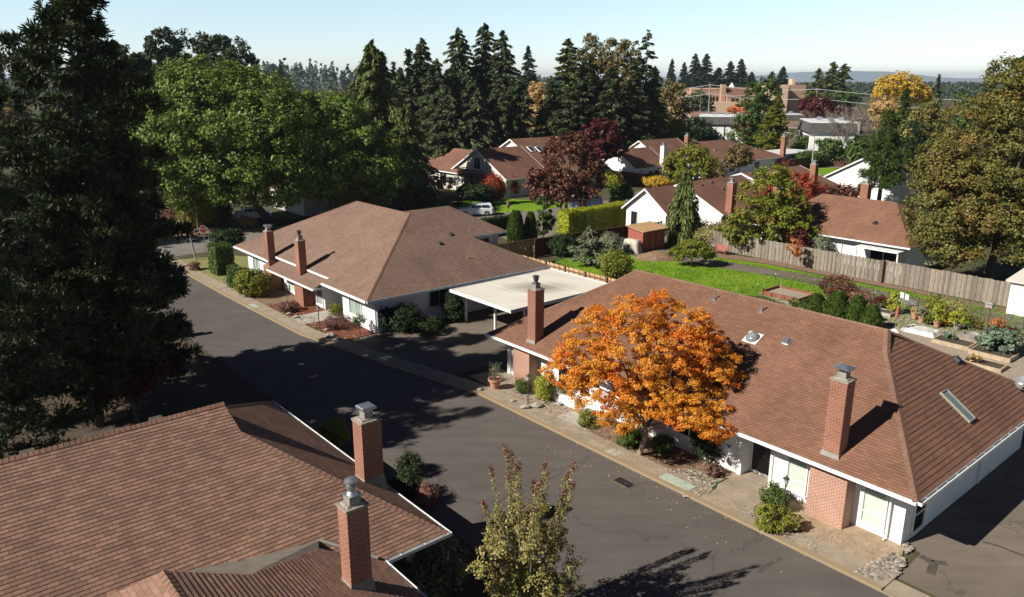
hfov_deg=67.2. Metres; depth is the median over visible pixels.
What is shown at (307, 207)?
bungalow
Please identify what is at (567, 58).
fir tree
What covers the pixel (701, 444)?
camellia
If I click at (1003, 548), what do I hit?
tar patch
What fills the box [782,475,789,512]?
lamp post
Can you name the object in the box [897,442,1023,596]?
driveway
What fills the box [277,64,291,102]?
tree
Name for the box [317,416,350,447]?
hydrangea
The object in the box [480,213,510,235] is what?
hedge
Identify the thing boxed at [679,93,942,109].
power line
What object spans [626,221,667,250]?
garden shed
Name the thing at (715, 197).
gabled house
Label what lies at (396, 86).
fir tree
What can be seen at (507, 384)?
chip bed
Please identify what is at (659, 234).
door
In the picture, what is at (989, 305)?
birdhouse
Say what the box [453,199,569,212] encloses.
court lawn
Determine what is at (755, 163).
window
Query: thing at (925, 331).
covered bed
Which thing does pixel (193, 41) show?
pine tree
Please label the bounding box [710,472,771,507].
entry path
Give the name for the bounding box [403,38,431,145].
fir tree
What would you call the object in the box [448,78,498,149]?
fir tree
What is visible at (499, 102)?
fir tree
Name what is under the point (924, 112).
maple tree
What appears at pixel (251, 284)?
rhododendron
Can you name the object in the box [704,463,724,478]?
heather
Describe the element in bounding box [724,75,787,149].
yew tree
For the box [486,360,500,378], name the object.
twiggy shrub
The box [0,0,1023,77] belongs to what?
sky
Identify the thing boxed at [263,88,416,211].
oak tree
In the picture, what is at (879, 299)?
barberry
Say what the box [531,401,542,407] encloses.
rock
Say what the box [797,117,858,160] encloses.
apartment block
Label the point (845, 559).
gutter walk
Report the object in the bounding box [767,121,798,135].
building
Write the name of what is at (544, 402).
bark chips
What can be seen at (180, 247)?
cross street
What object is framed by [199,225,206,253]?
stop sign
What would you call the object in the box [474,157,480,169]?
window
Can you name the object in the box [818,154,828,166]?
yew hedge
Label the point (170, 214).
spirea
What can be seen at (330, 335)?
rock
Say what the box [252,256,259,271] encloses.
window
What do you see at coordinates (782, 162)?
barberry
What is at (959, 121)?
tree
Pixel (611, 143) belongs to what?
maple tree
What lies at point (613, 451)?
kerb patch
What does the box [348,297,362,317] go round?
window
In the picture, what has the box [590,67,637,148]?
fir tree
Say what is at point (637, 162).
gabled house
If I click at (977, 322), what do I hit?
dry shrub
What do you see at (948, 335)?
cabbage plant
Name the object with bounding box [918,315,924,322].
flower pot
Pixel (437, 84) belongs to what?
fir tree
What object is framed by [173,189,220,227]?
rhododendron
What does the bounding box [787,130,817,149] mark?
laurel tree
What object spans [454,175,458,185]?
window
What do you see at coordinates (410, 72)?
tree
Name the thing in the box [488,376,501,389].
flower pot
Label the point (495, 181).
burning bush
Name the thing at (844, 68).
cedar tree
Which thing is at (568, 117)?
fir tree
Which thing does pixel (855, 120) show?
building
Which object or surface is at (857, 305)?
arborvitae
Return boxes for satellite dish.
[1015,376,1023,393]
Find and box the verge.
[180,256,255,282]
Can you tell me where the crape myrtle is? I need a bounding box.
[465,444,585,596]
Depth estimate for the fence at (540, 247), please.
78.75 m
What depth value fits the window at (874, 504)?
29.74 m
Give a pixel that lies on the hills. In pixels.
(864, 76)
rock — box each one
[326,332,336,337]
[520,404,530,408]
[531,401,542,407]
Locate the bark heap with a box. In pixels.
[635,251,677,261]
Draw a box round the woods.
[4,58,1008,101]
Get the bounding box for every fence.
[495,239,532,257]
[522,255,615,282]
[534,226,627,256]
[659,222,879,281]
[788,156,849,167]
[883,260,1010,306]
[898,292,919,309]
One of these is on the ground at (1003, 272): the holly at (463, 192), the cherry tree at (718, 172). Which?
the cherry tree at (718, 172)
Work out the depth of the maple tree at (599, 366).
34.17 m
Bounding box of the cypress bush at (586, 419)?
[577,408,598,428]
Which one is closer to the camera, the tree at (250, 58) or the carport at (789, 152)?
the tree at (250, 58)
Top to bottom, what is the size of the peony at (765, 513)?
1.059 m
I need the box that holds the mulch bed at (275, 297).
[230,287,294,304]
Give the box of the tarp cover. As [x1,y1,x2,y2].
[621,238,642,253]
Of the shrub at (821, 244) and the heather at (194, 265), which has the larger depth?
the shrub at (821, 244)
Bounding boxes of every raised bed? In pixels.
[761,285,813,301]
[880,308,895,317]
[932,334,977,350]
[962,356,1008,372]
[968,344,1019,362]
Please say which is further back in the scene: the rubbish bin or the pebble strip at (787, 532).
the rubbish bin
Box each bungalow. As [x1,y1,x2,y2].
[0,400,451,596]
[233,201,549,333]
[269,180,388,215]
[485,269,1023,544]
[732,160,838,207]
[749,176,954,272]
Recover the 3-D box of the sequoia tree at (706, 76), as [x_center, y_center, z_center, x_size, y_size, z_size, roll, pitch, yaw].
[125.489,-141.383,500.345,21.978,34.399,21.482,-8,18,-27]
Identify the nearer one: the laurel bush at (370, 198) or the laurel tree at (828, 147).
the laurel bush at (370, 198)
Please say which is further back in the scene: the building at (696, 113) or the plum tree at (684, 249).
the building at (696, 113)
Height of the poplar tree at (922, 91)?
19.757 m
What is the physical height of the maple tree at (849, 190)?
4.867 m
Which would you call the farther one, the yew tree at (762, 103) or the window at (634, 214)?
the yew tree at (762, 103)
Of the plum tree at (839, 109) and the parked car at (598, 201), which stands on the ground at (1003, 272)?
the plum tree at (839, 109)
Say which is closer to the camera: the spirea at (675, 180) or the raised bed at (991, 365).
the raised bed at (991, 365)
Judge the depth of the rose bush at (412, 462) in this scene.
34.14 m
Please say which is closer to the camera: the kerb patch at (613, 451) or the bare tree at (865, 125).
the kerb patch at (613, 451)
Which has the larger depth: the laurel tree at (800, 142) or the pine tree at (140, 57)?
the laurel tree at (800, 142)
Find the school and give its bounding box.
[669,79,805,112]
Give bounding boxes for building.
[680,111,717,115]
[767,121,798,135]
[837,107,861,133]
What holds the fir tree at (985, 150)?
on the ground at (1003, 272)
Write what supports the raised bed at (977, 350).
on the garden gravel
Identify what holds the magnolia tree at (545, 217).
on the ground at (1003, 272)
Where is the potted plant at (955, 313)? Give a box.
[945,307,973,324]
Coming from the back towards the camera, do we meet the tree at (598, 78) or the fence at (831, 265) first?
the tree at (598, 78)
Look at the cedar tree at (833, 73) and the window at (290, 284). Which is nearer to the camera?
the window at (290, 284)
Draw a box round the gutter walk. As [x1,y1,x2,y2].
[171,258,896,587]
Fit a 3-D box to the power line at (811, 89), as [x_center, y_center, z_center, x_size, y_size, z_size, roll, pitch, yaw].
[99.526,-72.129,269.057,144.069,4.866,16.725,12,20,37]
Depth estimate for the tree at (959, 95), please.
419.38 m
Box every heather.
[186,260,200,270]
[322,312,352,330]
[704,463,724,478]
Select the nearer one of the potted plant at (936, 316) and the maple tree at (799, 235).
the potted plant at (936, 316)
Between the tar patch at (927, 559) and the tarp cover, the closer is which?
the tar patch at (927, 559)
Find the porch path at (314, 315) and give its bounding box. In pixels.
[290,310,339,323]
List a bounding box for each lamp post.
[526,374,530,403]
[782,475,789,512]
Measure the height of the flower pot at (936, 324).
0.420 m
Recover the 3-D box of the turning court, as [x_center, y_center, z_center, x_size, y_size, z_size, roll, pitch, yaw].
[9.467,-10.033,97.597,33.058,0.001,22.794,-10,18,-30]
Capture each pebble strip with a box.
[665,468,717,497]
[742,506,825,553]
[853,552,906,579]
[902,542,913,553]
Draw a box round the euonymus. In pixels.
[598,248,634,278]
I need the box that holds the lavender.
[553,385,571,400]
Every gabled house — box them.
[426,136,610,197]
[602,138,687,186]
[621,174,761,232]
[823,149,958,205]
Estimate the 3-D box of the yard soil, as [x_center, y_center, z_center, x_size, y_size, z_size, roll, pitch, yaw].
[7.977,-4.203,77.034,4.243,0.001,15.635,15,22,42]
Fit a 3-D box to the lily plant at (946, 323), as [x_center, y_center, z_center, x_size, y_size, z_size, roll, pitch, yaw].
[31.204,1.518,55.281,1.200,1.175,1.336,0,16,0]
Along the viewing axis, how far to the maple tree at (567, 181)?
92.67 m
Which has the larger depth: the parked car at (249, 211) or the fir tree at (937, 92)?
the fir tree at (937, 92)
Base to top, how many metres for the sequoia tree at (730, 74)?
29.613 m
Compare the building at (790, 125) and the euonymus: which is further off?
the building at (790, 125)
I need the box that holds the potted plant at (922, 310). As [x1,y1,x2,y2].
[914,305,927,317]
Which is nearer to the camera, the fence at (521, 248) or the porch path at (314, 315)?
the porch path at (314, 315)
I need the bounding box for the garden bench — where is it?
[714,244,728,255]
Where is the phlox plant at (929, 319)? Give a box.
[923,314,934,324]
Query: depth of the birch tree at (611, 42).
146.65 m
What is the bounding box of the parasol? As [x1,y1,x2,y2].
[891,304,899,333]
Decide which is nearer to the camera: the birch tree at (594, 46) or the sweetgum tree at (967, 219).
the sweetgum tree at (967, 219)
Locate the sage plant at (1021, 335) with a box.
[1019,331,1023,348]
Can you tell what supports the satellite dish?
attached to the bungalow at (842, 423)
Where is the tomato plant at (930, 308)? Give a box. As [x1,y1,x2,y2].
[923,294,947,318]
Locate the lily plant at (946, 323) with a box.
[940,311,957,325]
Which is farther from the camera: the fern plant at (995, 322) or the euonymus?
the euonymus
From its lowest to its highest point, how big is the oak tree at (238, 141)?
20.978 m
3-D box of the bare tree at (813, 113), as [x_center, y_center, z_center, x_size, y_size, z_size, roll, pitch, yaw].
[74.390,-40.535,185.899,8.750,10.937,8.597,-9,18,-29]
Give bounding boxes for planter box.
[551,389,576,408]
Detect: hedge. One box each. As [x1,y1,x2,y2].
[206,241,234,275]
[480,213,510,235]
[551,201,626,233]
[792,149,821,167]
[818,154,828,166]
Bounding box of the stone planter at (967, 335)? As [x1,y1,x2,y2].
[962,332,981,340]
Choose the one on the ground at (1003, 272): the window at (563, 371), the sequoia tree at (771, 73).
the sequoia tree at (771, 73)
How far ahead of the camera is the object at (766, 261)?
68.43 m
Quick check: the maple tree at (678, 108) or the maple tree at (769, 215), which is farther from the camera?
the maple tree at (678, 108)
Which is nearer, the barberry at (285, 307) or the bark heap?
the barberry at (285, 307)
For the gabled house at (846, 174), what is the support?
on the ground at (1003, 272)
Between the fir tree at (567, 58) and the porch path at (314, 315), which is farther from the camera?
the fir tree at (567, 58)
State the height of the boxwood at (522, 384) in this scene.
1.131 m
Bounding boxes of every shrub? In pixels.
[378,306,394,332]
[388,301,423,333]
[409,314,446,334]
[440,288,464,321]
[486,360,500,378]
[811,233,834,259]
[816,272,860,296]
[847,288,875,302]
[885,291,903,311]
[969,316,991,329]
[1000,326,1022,333]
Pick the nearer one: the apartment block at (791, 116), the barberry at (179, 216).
the barberry at (179, 216)
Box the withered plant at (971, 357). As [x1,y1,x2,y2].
[966,352,982,361]
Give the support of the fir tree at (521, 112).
on the ground at (1003, 272)
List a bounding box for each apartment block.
[698,112,746,144]
[756,111,802,120]
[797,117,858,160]
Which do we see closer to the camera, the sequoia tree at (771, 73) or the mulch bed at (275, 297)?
the mulch bed at (275, 297)
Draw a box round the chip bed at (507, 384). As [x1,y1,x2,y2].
[480,370,582,414]
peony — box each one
[751,503,794,533]
[781,513,805,530]
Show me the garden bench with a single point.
(722, 247)
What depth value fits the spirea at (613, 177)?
125.32 m
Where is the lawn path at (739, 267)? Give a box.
[630,248,1023,330]
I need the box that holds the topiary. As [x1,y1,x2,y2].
[328,303,342,315]
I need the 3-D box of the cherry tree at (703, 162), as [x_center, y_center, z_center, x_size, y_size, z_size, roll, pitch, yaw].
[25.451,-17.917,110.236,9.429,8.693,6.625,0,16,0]
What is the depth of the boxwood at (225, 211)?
95.40 m
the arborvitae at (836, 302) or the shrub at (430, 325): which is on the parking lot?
the shrub at (430, 325)
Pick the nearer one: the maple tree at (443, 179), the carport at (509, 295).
the carport at (509, 295)
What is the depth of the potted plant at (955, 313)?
54.12 m
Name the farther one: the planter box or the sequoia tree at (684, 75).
the sequoia tree at (684, 75)
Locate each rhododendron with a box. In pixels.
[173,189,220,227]
[223,266,247,287]
[231,266,274,297]
[396,536,470,596]
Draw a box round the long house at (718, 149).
[684,133,787,179]
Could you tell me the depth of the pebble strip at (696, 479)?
33.95 m
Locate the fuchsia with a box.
[387,467,427,499]
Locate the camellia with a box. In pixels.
[689,431,724,462]
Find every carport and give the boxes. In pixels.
[450,268,606,329]
[765,148,814,159]
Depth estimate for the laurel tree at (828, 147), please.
156.16 m
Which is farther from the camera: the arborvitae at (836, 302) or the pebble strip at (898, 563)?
the arborvitae at (836, 302)
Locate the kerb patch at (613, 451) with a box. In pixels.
[605,448,670,482]
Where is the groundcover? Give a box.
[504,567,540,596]
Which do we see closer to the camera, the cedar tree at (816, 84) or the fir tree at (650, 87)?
the fir tree at (650, 87)
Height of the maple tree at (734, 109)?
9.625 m
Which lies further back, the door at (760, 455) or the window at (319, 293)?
the window at (319, 293)
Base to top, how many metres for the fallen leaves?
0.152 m
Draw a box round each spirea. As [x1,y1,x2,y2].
[156,208,178,220]
[199,208,226,226]
[533,374,554,401]
[600,170,622,187]
[642,173,673,186]
[666,176,678,184]
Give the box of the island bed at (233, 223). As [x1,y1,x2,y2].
[174,218,276,236]
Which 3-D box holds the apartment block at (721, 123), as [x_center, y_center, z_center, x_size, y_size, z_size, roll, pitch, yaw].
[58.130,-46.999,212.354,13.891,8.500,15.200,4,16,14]
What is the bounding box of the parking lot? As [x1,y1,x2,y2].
[348,303,556,374]
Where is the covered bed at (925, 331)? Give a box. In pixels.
[901,324,942,337]
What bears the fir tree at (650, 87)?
on the ground at (1003, 272)
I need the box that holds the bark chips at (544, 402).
[504,390,576,418]
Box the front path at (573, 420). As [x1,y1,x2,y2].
[557,406,607,429]
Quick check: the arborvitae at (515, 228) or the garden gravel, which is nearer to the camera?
the garden gravel
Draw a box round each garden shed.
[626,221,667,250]
[1006,268,1023,316]
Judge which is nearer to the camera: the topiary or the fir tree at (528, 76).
the topiary
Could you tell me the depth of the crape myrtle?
23.75 m
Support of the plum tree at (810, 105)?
on the ground at (1003, 272)
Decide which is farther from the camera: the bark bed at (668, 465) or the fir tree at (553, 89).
the fir tree at (553, 89)
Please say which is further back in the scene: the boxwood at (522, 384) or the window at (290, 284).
the window at (290, 284)
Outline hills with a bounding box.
[5,71,984,81]
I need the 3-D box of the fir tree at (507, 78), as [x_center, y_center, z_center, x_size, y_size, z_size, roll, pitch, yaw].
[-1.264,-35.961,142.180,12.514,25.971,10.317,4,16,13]
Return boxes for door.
[649,231,655,248]
[656,230,662,247]
[750,442,770,477]
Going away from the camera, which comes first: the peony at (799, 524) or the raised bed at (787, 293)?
the peony at (799, 524)
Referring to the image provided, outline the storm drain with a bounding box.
[611,476,637,488]
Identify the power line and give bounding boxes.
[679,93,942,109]
[686,85,951,99]
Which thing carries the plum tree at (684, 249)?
on the lawn at (673, 264)
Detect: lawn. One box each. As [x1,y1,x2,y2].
[405,200,462,210]
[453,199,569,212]
[556,253,1023,332]
[807,167,838,174]
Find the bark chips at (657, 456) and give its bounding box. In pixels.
[597,427,731,483]
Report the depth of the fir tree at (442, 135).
132.11 m
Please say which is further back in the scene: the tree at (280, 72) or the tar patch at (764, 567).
the tree at (280, 72)
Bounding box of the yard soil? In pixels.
[549,247,627,262]
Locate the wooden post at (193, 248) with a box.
[190,236,196,259]
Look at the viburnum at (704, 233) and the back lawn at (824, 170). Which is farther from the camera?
the back lawn at (824, 170)
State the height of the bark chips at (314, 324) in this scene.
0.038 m
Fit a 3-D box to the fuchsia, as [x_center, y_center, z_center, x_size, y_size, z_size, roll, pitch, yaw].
[-4.462,7.814,32.431,1.802,1.429,1.846,0,16,0]
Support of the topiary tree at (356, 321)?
on the red bed at (352, 330)
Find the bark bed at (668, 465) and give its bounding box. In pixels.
[589,420,733,480]
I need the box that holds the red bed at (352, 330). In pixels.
[270,301,373,339]
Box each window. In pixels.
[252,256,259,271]
[288,281,294,293]
[315,285,323,306]
[333,196,342,208]
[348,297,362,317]
[384,556,406,569]
[429,288,448,307]
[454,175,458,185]
[470,177,480,184]
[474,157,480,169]
[478,237,489,242]
[558,367,569,381]
[630,210,637,223]
[674,414,699,441]
[754,161,759,168]
[784,456,808,498]
[857,486,889,532]
[869,250,896,267]
[909,503,927,536]
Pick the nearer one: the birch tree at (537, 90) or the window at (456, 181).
the window at (456, 181)
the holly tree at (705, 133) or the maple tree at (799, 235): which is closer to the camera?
the maple tree at (799, 235)
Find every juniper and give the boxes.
[209,227,245,245]
[546,231,579,256]
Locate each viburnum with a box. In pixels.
[689,219,722,246]
[707,219,733,241]
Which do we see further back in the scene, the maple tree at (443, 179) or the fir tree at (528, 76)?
the fir tree at (528, 76)
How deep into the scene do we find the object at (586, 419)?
38.83 m
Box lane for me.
[160,274,889,596]
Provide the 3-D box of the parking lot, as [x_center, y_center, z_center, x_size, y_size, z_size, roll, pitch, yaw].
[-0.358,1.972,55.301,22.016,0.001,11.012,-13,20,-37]
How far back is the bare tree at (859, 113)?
198.43 m
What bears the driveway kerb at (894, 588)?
on the ground at (1003, 272)
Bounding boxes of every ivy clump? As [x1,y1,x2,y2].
[615,428,642,449]
[650,432,674,454]
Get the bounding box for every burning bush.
[477,171,506,197]
[508,175,520,194]
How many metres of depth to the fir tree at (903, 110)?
164.49 m
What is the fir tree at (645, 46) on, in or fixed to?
on the ground at (1003, 272)
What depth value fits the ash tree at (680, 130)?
155.47 m
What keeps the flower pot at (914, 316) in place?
on the garden gravel
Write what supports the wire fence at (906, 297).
on the garden gravel
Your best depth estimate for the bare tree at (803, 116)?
196.57 m
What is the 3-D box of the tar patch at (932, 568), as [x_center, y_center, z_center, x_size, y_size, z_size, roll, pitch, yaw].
[15.170,9.759,27.830,0.300,0.001,0.762,10,19,33]
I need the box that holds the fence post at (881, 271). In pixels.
[878,260,885,282]
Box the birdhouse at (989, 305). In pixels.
[984,301,995,329]
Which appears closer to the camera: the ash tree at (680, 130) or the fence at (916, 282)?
the fence at (916, 282)
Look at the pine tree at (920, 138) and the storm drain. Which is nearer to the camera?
the storm drain
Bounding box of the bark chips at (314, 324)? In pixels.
[266,303,366,340]
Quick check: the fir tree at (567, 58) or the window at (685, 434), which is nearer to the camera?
the window at (685, 434)
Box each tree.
[0,0,204,427]
[0,69,14,104]
[0,99,33,170]
[0,160,16,238]
[0,175,100,458]
[16,91,193,346]
[73,336,179,423]
[97,39,149,102]
[114,51,157,135]
[123,46,330,220]
[142,25,190,88]
[173,28,204,125]
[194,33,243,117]
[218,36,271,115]
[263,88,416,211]
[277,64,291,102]
[332,38,438,188]
[345,78,349,94]
[351,314,366,333]
[378,100,453,209]
[387,67,406,113]
[390,61,396,85]
[396,48,425,146]
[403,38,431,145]
[415,58,457,148]
[415,171,457,207]
[424,86,470,158]
[442,27,483,113]
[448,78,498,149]
[463,22,501,112]
[480,84,520,147]
[484,30,528,135]
[497,73,539,138]
[521,45,542,99]
[522,131,607,208]
[524,80,545,132]
[531,79,565,137]
[534,195,556,236]
[538,289,747,455]
[539,38,592,134]
[552,88,589,135]
[563,61,600,131]
[567,117,630,166]
[567,226,610,265]
[569,32,606,108]
[588,37,626,110]
[589,51,602,118]
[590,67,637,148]
[604,38,651,106]
[607,181,634,202]
[615,92,641,143]
[621,62,659,144]
[637,66,672,139]
[638,29,659,129]
[655,78,693,132]
[659,142,723,180]
[661,114,699,142]
[662,59,676,105]
[665,238,716,265]
[677,62,689,86]
[685,89,715,111]
[685,115,721,141]
[686,54,704,87]
[693,65,703,87]
[696,54,715,87]
[700,162,727,178]
[708,67,728,87]
[720,162,822,254]
[721,142,754,174]
[723,61,738,86]
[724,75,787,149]
[726,104,747,113]
[730,121,755,142]
[733,59,748,86]
[747,72,756,86]
[753,94,795,156]
[753,170,830,206]
[764,71,776,84]
[776,66,788,84]
[780,130,797,148]
[785,238,804,269]
[786,228,813,251]
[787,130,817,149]
[794,113,809,127]
[797,93,837,118]
[802,68,827,116]
[807,109,838,118]
[815,137,847,165]
[819,87,863,106]
[819,183,860,197]
[821,61,844,93]
[824,110,858,145]
[832,64,857,109]
[833,105,855,118]
[838,103,872,123]
[839,111,877,136]
[843,136,870,163]
[856,105,911,199]
[856,106,881,132]
[866,95,901,129]
[870,70,935,134]
[895,90,912,139]
[895,98,961,140]
[897,52,1023,278]
[897,117,931,175]
[921,74,945,124]
[951,90,972,105]
[953,96,994,137]
[971,50,1023,232]
[978,66,990,98]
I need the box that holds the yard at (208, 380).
[0,335,506,596]
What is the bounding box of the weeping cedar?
[665,168,702,246]
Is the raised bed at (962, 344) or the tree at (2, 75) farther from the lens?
the tree at (2, 75)
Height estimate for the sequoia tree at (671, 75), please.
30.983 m
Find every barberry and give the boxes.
[178,210,200,224]
[278,300,299,312]
[778,157,795,166]
[869,294,890,308]
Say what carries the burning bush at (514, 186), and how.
on the ground at (1003, 272)
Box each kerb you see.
[164,225,288,238]
[173,264,883,591]
[881,579,929,596]
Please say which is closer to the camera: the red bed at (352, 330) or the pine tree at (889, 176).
the red bed at (352, 330)
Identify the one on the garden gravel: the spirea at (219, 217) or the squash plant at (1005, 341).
the squash plant at (1005, 341)
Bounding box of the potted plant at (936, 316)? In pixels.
[932,301,947,322]
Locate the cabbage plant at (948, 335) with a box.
[942,331,957,339]
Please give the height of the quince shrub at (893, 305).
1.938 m
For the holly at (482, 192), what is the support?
on the court lawn at (499, 205)
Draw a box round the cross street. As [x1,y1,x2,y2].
[154,209,475,257]
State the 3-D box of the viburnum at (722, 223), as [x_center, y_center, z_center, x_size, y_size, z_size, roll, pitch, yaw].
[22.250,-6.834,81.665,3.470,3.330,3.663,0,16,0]
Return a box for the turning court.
[473,199,629,247]
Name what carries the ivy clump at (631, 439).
on the bark bed at (668, 465)
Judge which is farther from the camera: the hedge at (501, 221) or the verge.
the hedge at (501, 221)
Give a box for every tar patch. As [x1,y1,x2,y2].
[758,557,782,572]
[919,555,947,565]
[926,562,937,574]
[982,541,1023,555]
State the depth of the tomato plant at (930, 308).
55.52 m
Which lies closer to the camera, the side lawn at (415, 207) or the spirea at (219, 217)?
the spirea at (219, 217)
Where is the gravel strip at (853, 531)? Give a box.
[470,369,902,573]
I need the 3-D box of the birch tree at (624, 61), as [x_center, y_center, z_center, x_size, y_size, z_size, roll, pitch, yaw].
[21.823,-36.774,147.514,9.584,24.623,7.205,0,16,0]
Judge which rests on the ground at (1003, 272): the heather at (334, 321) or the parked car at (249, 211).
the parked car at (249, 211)
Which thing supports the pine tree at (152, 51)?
on the ground at (1003, 272)
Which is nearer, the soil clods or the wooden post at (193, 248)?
the soil clods
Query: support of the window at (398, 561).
in the bungalow at (271, 498)
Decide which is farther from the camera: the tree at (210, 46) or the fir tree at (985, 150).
the tree at (210, 46)
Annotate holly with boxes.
[455,183,475,200]
[468,182,496,201]
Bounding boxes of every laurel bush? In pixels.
[334,190,362,207]
[363,190,383,206]
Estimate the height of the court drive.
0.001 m
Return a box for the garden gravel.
[758,293,1023,380]
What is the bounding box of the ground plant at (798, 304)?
[788,298,806,307]
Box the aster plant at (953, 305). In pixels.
[945,300,970,318]
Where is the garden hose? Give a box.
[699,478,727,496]
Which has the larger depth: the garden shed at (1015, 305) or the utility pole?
the utility pole
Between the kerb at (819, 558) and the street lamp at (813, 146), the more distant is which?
the street lamp at (813, 146)
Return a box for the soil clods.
[805,527,892,559]
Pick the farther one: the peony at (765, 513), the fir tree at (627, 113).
the fir tree at (627, 113)
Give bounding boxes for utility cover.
[659,473,695,490]
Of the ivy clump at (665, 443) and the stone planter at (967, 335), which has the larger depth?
the stone planter at (967, 335)
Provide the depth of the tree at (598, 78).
171.57 m
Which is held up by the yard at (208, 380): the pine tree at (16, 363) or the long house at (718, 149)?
the pine tree at (16, 363)
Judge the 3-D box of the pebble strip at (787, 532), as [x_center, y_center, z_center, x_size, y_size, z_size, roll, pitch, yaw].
[10.364,9.085,29.983,1.148,0.062,3.808,-9,18,-30]
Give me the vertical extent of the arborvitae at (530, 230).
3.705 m
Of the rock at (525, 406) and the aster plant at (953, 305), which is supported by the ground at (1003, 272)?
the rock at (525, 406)
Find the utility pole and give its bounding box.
[707,84,712,113]
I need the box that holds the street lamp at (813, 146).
[803,135,814,163]
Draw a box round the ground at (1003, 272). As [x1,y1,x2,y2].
[1,82,1023,596]
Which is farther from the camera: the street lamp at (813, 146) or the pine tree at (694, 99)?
the pine tree at (694, 99)
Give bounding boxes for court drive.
[633,166,841,195]
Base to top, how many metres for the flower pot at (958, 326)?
0.450 m
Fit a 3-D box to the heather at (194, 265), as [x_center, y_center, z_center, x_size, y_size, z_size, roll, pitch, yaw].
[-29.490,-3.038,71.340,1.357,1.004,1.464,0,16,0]
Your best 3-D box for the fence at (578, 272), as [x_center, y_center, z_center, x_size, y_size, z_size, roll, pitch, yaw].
[3.628,-2.148,66.535,0.200,1.810,17.300,-13,20,-38]
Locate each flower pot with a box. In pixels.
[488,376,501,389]
[911,312,917,319]
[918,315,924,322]
[933,320,941,327]
[953,322,962,329]
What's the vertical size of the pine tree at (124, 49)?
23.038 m
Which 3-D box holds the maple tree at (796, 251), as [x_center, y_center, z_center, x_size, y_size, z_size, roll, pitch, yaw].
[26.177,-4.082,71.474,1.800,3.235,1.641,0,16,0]
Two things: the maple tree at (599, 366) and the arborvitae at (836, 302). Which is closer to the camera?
the maple tree at (599, 366)
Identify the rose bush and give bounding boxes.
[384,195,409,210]
[393,449,426,475]
[412,480,438,507]
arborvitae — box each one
[506,210,525,242]
[524,211,537,243]
[803,292,828,313]
[822,290,852,318]
[845,294,866,321]
[860,303,883,327]
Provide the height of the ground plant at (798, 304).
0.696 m
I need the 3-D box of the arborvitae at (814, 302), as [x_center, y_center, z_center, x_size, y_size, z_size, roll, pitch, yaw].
[22.660,0.517,57.337,1.980,1.976,1.989,0,16,0]
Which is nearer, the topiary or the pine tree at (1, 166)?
the topiary
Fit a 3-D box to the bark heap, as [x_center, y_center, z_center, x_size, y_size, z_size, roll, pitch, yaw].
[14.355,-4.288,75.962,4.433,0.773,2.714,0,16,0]
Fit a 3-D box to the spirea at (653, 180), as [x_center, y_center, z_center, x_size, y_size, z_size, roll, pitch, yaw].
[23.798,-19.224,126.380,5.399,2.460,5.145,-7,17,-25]
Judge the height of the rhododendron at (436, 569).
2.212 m
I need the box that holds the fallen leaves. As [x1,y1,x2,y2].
[462,389,899,571]
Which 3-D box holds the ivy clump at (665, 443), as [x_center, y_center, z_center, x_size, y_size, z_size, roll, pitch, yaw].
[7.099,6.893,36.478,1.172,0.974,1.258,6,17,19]
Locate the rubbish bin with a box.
[619,237,625,248]
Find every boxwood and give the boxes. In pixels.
[216,202,233,221]
[226,262,238,272]
[513,377,533,392]
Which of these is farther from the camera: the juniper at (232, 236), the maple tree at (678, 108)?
the maple tree at (678, 108)
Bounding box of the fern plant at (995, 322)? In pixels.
[988,318,1007,328]
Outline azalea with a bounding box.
[758,481,790,513]
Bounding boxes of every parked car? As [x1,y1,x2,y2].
[234,206,271,219]
[458,202,493,215]
[570,197,602,207]
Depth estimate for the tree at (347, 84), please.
407.07 m
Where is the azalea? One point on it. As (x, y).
(776, 491)
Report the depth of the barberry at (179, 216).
91.46 m
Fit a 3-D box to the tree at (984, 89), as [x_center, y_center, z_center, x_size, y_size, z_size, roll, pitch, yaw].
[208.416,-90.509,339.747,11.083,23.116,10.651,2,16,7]
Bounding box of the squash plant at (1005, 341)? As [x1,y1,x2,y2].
[972,325,1023,354]
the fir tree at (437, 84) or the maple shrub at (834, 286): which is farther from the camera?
the fir tree at (437, 84)
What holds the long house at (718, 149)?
on the ground at (1003, 272)
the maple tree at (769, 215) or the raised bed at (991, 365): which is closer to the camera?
the raised bed at (991, 365)
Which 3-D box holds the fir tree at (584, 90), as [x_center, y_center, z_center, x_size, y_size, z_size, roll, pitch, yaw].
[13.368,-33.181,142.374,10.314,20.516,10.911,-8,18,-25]
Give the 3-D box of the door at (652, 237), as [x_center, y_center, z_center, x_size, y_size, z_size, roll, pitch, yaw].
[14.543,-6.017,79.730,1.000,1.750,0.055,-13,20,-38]
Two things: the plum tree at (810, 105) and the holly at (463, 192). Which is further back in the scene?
the plum tree at (810, 105)

